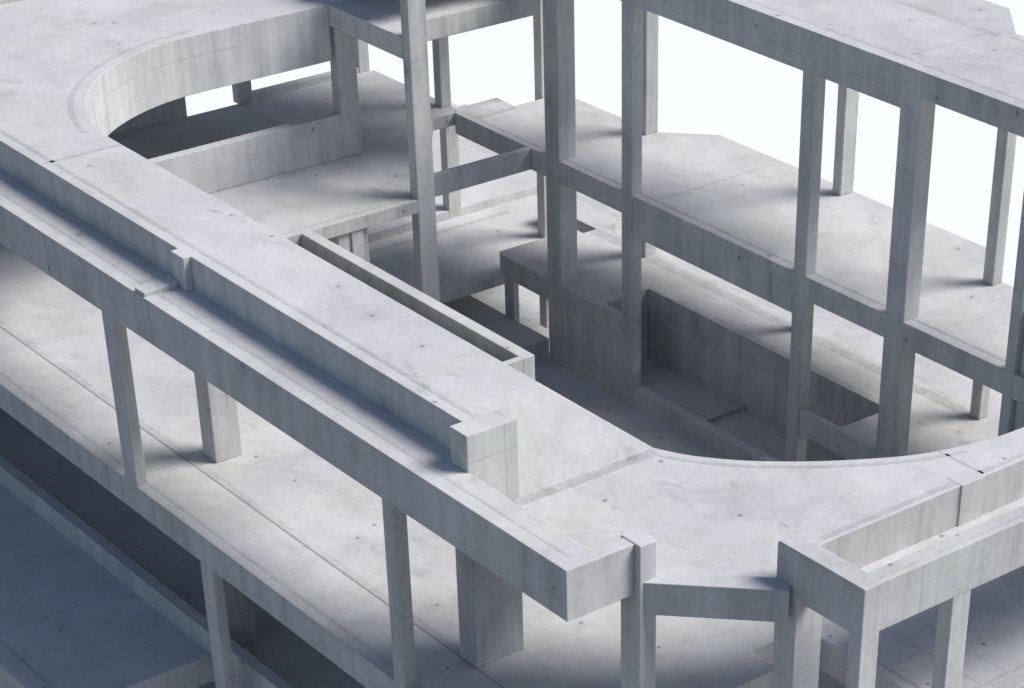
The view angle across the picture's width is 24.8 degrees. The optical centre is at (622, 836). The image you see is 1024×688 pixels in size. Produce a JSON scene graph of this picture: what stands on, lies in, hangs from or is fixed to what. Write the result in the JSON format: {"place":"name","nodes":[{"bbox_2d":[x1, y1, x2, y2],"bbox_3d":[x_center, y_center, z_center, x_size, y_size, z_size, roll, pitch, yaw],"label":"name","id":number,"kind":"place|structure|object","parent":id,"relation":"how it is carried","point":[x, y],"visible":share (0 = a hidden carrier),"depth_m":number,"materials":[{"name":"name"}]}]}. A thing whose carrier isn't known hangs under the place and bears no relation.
{"place":"outdoors","nodes":[
{"label":"outdoors","id":0,"kind":"place"},
{"bbox_2d":[197,681,215,687],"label":"foundation slab","id":1,"kind":"structure","parent":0,"point":[210,685],"depth_m":82.68,"materials":[{"name":"concrete"}]},
{"bbox_2d":[0,408,365,687],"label":"sunken terrace","id":2,"kind":"structure","parent":1,"relation":"on","point":[101,586],"depth_m":73.34,"materials":[{"name":"concrete"}]},
{"bbox_2d":[0,243,1023,687],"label":"deck","id":3,"kind":"structure","parent":1,"relation":"on","point":[338,567],"depth_m":65.43,"materials":[{"name":"concrete"}]},
{"bbox_2d":[0,0,652,621],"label":"deck","id":4,"kind":"structure","parent":3,"relation":"on","point":[460,444],"depth_m":62.59,"materials":[{"name":"concrete"}]},
{"bbox_2d":[302,231,534,379],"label":"trough","id":5,"kind":"object","parent":4,"relation":"attached to","point":[493,344],"visible":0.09,"depth_m":74.26,"materials":[{"name":"concrete"}]},
{"bbox_2d":[443,191,1001,687],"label":"sunken court","id":6,"kind":"object","parent":3,"relation":"on","point":[693,395],"visible":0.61,"depth_m":86.15,"materials":[{"name":"concrete"}]},
{"bbox_2d":[108,0,530,301],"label":"terrace","id":7,"kind":"structure","parent":6,"relation":"on","point":[340,153],"depth_m":82.71,"materials":[{"name":"concrete"}]},
{"bbox_2d":[367,0,1023,460],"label":"tower frame","id":8,"kind":"object","parent":6,"relation":"on","point":[903,278],"visible":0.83,"depth_m":78.86,"materials":[{"name":"concrete"}]},
{"bbox_2d":[513,427,1023,687],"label":"front deck","id":9,"kind":"structure","parent":1,"relation":"on","point":[863,552],"depth_m":55.03,"materials":[{"name":"concrete"}]},
{"bbox_2d":[185,0,1023,286],"bbox_3d":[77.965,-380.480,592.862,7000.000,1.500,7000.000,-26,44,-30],"label":"sky","id":10,"kind":"structure","parent":0,"point":[709,84],"depth_m":138.97,"materials":[{"name":"white"}]}
]}

